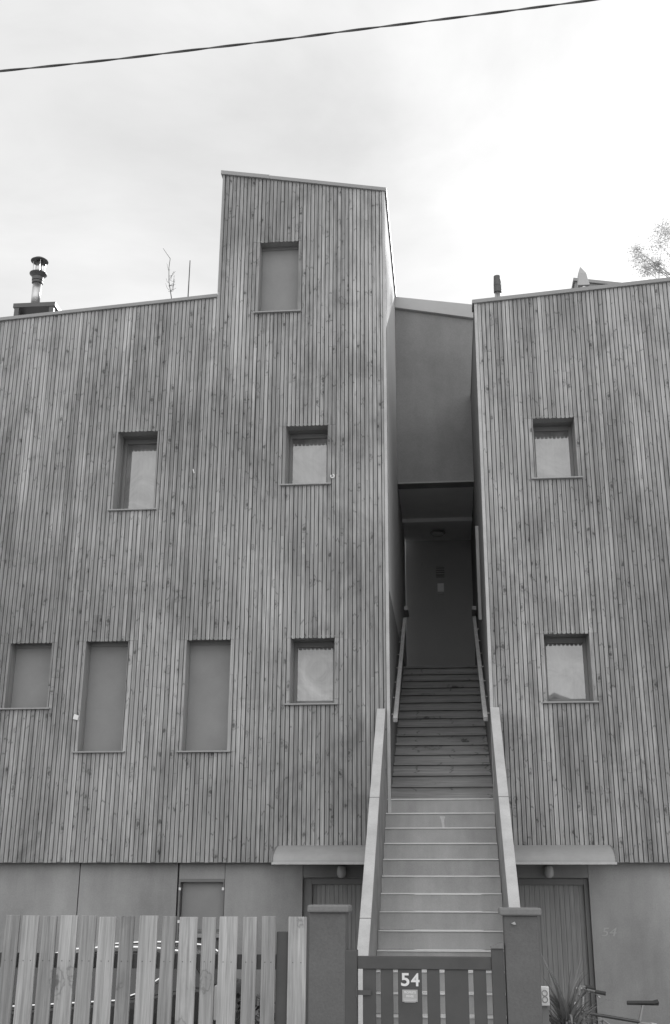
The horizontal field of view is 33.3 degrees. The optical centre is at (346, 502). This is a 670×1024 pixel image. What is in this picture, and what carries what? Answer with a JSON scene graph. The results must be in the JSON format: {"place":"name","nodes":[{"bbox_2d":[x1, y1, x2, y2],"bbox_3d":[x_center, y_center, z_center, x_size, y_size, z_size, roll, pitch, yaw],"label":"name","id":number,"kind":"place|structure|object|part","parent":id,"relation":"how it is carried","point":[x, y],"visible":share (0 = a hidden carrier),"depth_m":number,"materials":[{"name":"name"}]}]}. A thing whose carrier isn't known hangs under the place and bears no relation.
{"place":"outdoors","nodes":[
{"label":"outdoors","id":0,"kind":"place"},
{"bbox_2d":[235,993,274,1023],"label":"leafy shrub","id":1,"kind":"object","parent":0,"point":[238,1007],"visible":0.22,"depth_m":8.31,"materials":[{"name":"black plant"}]},
{"bbox_2d":[0,0,596,71],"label":"overhead cable","id":2,"kind":"object","parent":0,"point":[305,36],"visible":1,"depth_m":9.27,"materials":[{"name":"rubber"}]},
{"bbox_2d":[357,707,519,1023],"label":"outdoor staircase","id":3,"kind":"structure","parent":0,"point":[419,853],"depth_m":11.59,"materials":[{"name":"concrete"}]},
{"bbox_2d":[391,665,493,798],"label":"timber staircase","id":4,"kind":"structure","parent":3,"relation":"on","point":[442,752],"depth_m":14.67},
{"bbox_2d":[416,949,597,1023],"bbox_3d":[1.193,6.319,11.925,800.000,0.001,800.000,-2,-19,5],"label":"ground","id":5,"kind":"structure","parent":0,"point":[444,949],"depth_m":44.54,"materials":[{"name":"grey concrete"}]},
{"bbox_2d":[11,941,240,1023],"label":"parked car","id":6,"kind":"object","parent":5,"relation":"on","point":[133,988],"visible":0.13,"depth_m":10.19,"materials":[{"name":"paint"}]},
{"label":"side window","id":7,"kind":"part","parent":6,"relation":"part of","materials":[{"name":"grey glass"}]},
{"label":"side window","id":8,"kind":"part","parent":6,"relation":"part of","materials":[{"name":"grey glass"}]},
{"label":"rear window","id":9,"kind":"part","parent":6,"relation":"part of","materials":[{"name":"grey glass"}]},
{"bbox_2d":[0,170,415,1023],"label":"timber house","id":10,"kind":"structure","parent":5,"relation":"on","point":[202,572],"depth_m":14.11,"materials":[{"name":"wood"}]},
{"bbox_2d":[0,640,51,709],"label":"window","id":11,"kind":"structure","parent":10,"relation":"in","point":[29,664],"depth_m":14.04,"materials":[{"name":"grey glass"}]},
{"bbox_2d":[13,256,60,315],"bbox_3d":[-4.564,-2.951,16.535,0.634,1.522,0.260,-2,-19,5],"label":"chimney flue","id":12,"kind":"object","parent":10,"relation":"on","point":[38,275],"visible":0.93,"depth_m":16.53,"materials":[{"name":"metal"}]},
{"bbox_2d":[72,638,129,752],"bbox_3d":[-2.972,2.387,13.792,0.647,1.405,0.287,-2,-19,5],"label":"window","id":13,"kind":"structure","parent":10,"relation":"in","point":[104,682],"depth_m":13.86,"materials":[{"name":"grey wood"}]},
{"bbox_2d":[107,431,157,511],"bbox_3d":[-2.754,-0.371,14.836,0.641,1.152,0.462,-2,-19,5],"label":"window","id":14,"kind":"structure","parent":10,"relation":"in","point":[136,451],"depth_m":14.98,"materials":[{"name":"grey glass"}]},
{"bbox_2d":[164,250,175,297],"bbox_3d":[-2.777,-3.006,17.288,0.246,2.136,0.100,-2,-19,5],"label":"bare shoot","id":15,"kind":"object","parent":10,"relation":"on","point":[170,291],"visible":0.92,"depth_m":17.41,"materials":[{"name":"grey plant"}]},
{"bbox_2d":[187,260,190,296],"bbox_3d":[-2.341,-2.977,16.492,0.020,1.353,0.020,-10,-22,26],"label":"antenna rod","id":16,"kind":"object","parent":10,"relation":"on","point":[188,279],"visible":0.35,"depth_m":16.61,"materials":[{"name":"metal"}]},
{"bbox_2d":[176,879,224,949],"bbox_3d":[-1.678,4.942,12.859,0.537,1.165,0.150,-2,-19,5],"label":"window","id":17,"kind":"structure","parent":10,"relation":"in","point":[199,898],"depth_m":12.97,"materials":[{"name":"glass"}]},
{"bbox_2d":[176,637,230,752],"bbox_3d":[-1.697,2.356,13.682,0.653,1.406,0.287,-2,-19,5],"label":"window","id":18,"kind":"structure","parent":10,"relation":"in","point":[207,677],"depth_m":13.75,"materials":[{"name":"grey wood"}]},
{"bbox_2d":[253,239,300,314],"bbox_3d":[-0.934,-3.092,15.528,0.647,1.159,0.287,-2,-19,5],"label":"window","id":19,"kind":"structure","parent":10,"relation":"in","point":[279,262],"depth_m":15.62,"materials":[{"name":"grey glass"}]},
{"bbox_2d":[280,423,330,486],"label":"window","id":20,"kind":"structure","parent":10,"relation":"in","point":[306,462],"depth_m":14.84,"materials":[{"name":"grey glass"}]},
{"bbox_2d":[284,635,337,705],"bbox_3d":[-0.405,2.091,13.746,0.645,0.858,0.462,-2,-19,5],"label":"window","id":21,"kind":"structure","parent":10,"relation":"in","point":[312,660],"depth_m":13.88,"materials":[{"name":"grey glass"}]},
{"bbox_2d":[303,878,362,1023],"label":"door","id":22,"kind":"structure","parent":10,"relation":"in","point":[316,891],"depth_m":12.87,"materials":[{"name":"paint"}]},
{"bbox_2d":[391,606,408,721],"bbox_3d":[0.764,2.197,15.678,0.106,2.373,4.353,-2,-19,5],"label":"handrail","id":23,"kind":"object","parent":10,"relation":"attached to","point":[398,685],"visible":0.99,"depth_m":14.96,"materials":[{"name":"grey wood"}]},
{"bbox_2d":[395,297,474,665],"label":"link block","id":24,"kind":"structure","parent":10,"relation":"attached to","point":[435,476],"depth_m":18.20,"materials":[{"name":"metal"}]},
{"bbox_2d":[430,530,444,536],"bbox_3d":[1.606,0.562,19.714,0.270,0.075,0.270,-2,-19,5],"label":"ceiling lamp","id":25,"kind":"object","parent":24,"relation":"attached to","point":[437,533],"visible":1,"depth_m":19.64,"materials":[{"name":"paint"}]},
{"bbox_2d":[436,566,443,577],"bbox_3d":[1.673,1.238,20.028,0.148,0.210,0.050,-2,-19,5],"label":"vent grille","id":26,"kind":"object","parent":24,"relation":"attached to","point":[439,571],"visible":1,"depth_m":20.02,"materials":[{"name":"paint"}]},
{"bbox_2d":[437,583,443,594],"bbox_3d":[1.677,1.543,19.930,0.113,0.209,0.028,-2,-19,5],"label":"notice","id":27,"kind":"object","parent":24,"relation":"attached to","point":[440,588],"visible":1,"depth_m":19.93,"materials":[{"name":"white plastic"}]},
{"bbox_2d":[307,905,351,1023],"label":"gate pillar","id":28,"kind":"structure","parent":5,"relation":"on","point":[328,935],"depth_m":7.45,"materials":[{"name":"grey concrete"}]},
{"bbox_2d":[345,942,506,1023],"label":"garden gate","id":29,"kind":"structure","parent":28,"relation":"attached to","point":[454,968],"depth_m":7.36,"materials":[{"name":"paint"}]},
{"bbox_2d":[541,986,549,1023],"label":"socket box","id":30,"kind":"object","parent":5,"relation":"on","point":[545,1000],"visible":0.9,"depth_m":7.72,"materials":[{"name":"white plastic"}]},
{"bbox_2d":[470,277,669,1023],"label":"timber house","id":31,"kind":"structure","parent":5,"relation":"on","point":[570,400],"depth_m":13.58,"materials":[{"name":"wood"}]},
{"bbox_2d":[475,526,481,619],"bbox_3d":[1.836,0.975,15.576,0.043,1.350,0.040,-2,-19,5],"label":"conduit","id":32,"kind":"object","parent":31,"relation":"attached to","point":[478,573],"visible":0.93,"depth_m":15.55,"materials":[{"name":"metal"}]},
{"bbox_2d":[471,606,489,720],"bbox_3d":[1.849,2.177,15.582,0.085,2.352,4.353,-2,-19,5],"label":"handrail","id":33,"kind":"object","parent":31,"relation":"attached to","point":[482,689],"visible":0.98,"depth_m":14.88,"materials":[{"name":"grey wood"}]},
{"bbox_2d":[494,275,501,296],"bbox_3d":[2.155,-2.826,15.905,0.110,0.900,0.110,-2,-19,5],"label":"vent pipe","id":34,"kind":"object","parent":31,"relation":"on","point":[497,287],"visible":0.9,"depth_m":15.95,"materials":[{"name":"metal"}]},
{"bbox_2d":[531,416,582,479],"bbox_3d":[2.668,-0.644,14.416,0.634,0.878,0.462,-2,-19,5],"label":"window","id":35,"kind":"structure","parent":31,"relation":"in","point":[554,449],"depth_m":14.56,"materials":[{"name":"grey glass"}]},
{"bbox_2d":[517,878,596,1023],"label":"door","id":36,"kind":"structure","parent":31,"relation":"in","point":[564,922],"depth_m":12.53,"materials":[{"name":"paint"}]},
{"bbox_2d":[543,630,598,703],"bbox_3d":[2.652,2.013,13.482,0.644,0.874,0.462,-2,-19,5],"label":"window","id":37,"kind":"structure","parent":31,"relation":"in","point":[567,656],"depth_m":13.62,"materials":[{"name":"grey glass"}]},
{"bbox_2d":[577,267,589,287],"bbox_3d":[3.357,-2.947,15.834,0.159,0.887,0.139,-2,-19,5],"label":"pointed cowl","id":38,"kind":"object","parent":31,"relation":"on","point":[582,279],"visible":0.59,"depth_m":15.85,"materials":[{"name":"metal"}]},
{"bbox_2d":[571,278,621,287],"bbox_3d":[3.928,-2.757,16.681,1.110,0.894,0.880,-2,-19,5],"label":"roof hatch","id":39,"kind":"object","parent":31,"relation":"on","point":[592,282],"visible":0.14,"depth_m":16.42,"materials":[{"name":"paint"}]},
{"bbox_2d":[540,952,622,1023],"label":"strappy plant","id":40,"kind":"object","parent":5,"relation":"on","point":[567,1011],"visible":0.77,"depth_m":8.20,"materials":[{"name":"grey plant"}]},
{"bbox_2d":[574,985,658,1023],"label":"bicycle","id":41,"kind":"object","parent":5,"relation":"on","point":[589,989],"visible":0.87,"depth_m":11.13,"materials":[{"name":"metal"}]},
{"bbox_2d":[622,212,669,279],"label":"tree","id":42,"kind":"object","parent":5,"relation":"on","point":[655,264],"visible":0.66,"depth_m":32.81,"materials":[{"name":"grey plant"}]},
{"bbox_2d":[498,907,542,1023],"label":"gate pillar","id":43,"kind":"structure","parent":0,"point":[522,969],"depth_m":7.34,"materials":[{"name":"grey concrete"}]},
{"bbox_2d":[577,1010,601,1023],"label":"shrub","id":44,"kind":"object","parent":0,"point":[588,1017],"visible":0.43,"depth_m":8.58,"materials":[{"name":"grey plant"}]},
{"bbox_2d":[599,1019,655,1023],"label":"bicycle","id":45,"kind":"object","parent":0,"point":[605,1021],"visible":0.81,"depth_m":10.16,"materials":[{"name":"metal"}]},
{"bbox_3d":[-4.259,4.452,7.364,8.019,0.470,0.260,-2,-19,5],"label":"low wall","id":46,"kind":"object","parent":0,"visible":0},
{"bbox_2d":[0,915,306,1023],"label":"picket fence","id":47,"kind":"object","parent":46,"relation":"on","point":[286,959],"visible":1,"depth_m":7.53,"materials":[{"name":"grey wood"}]}
]}

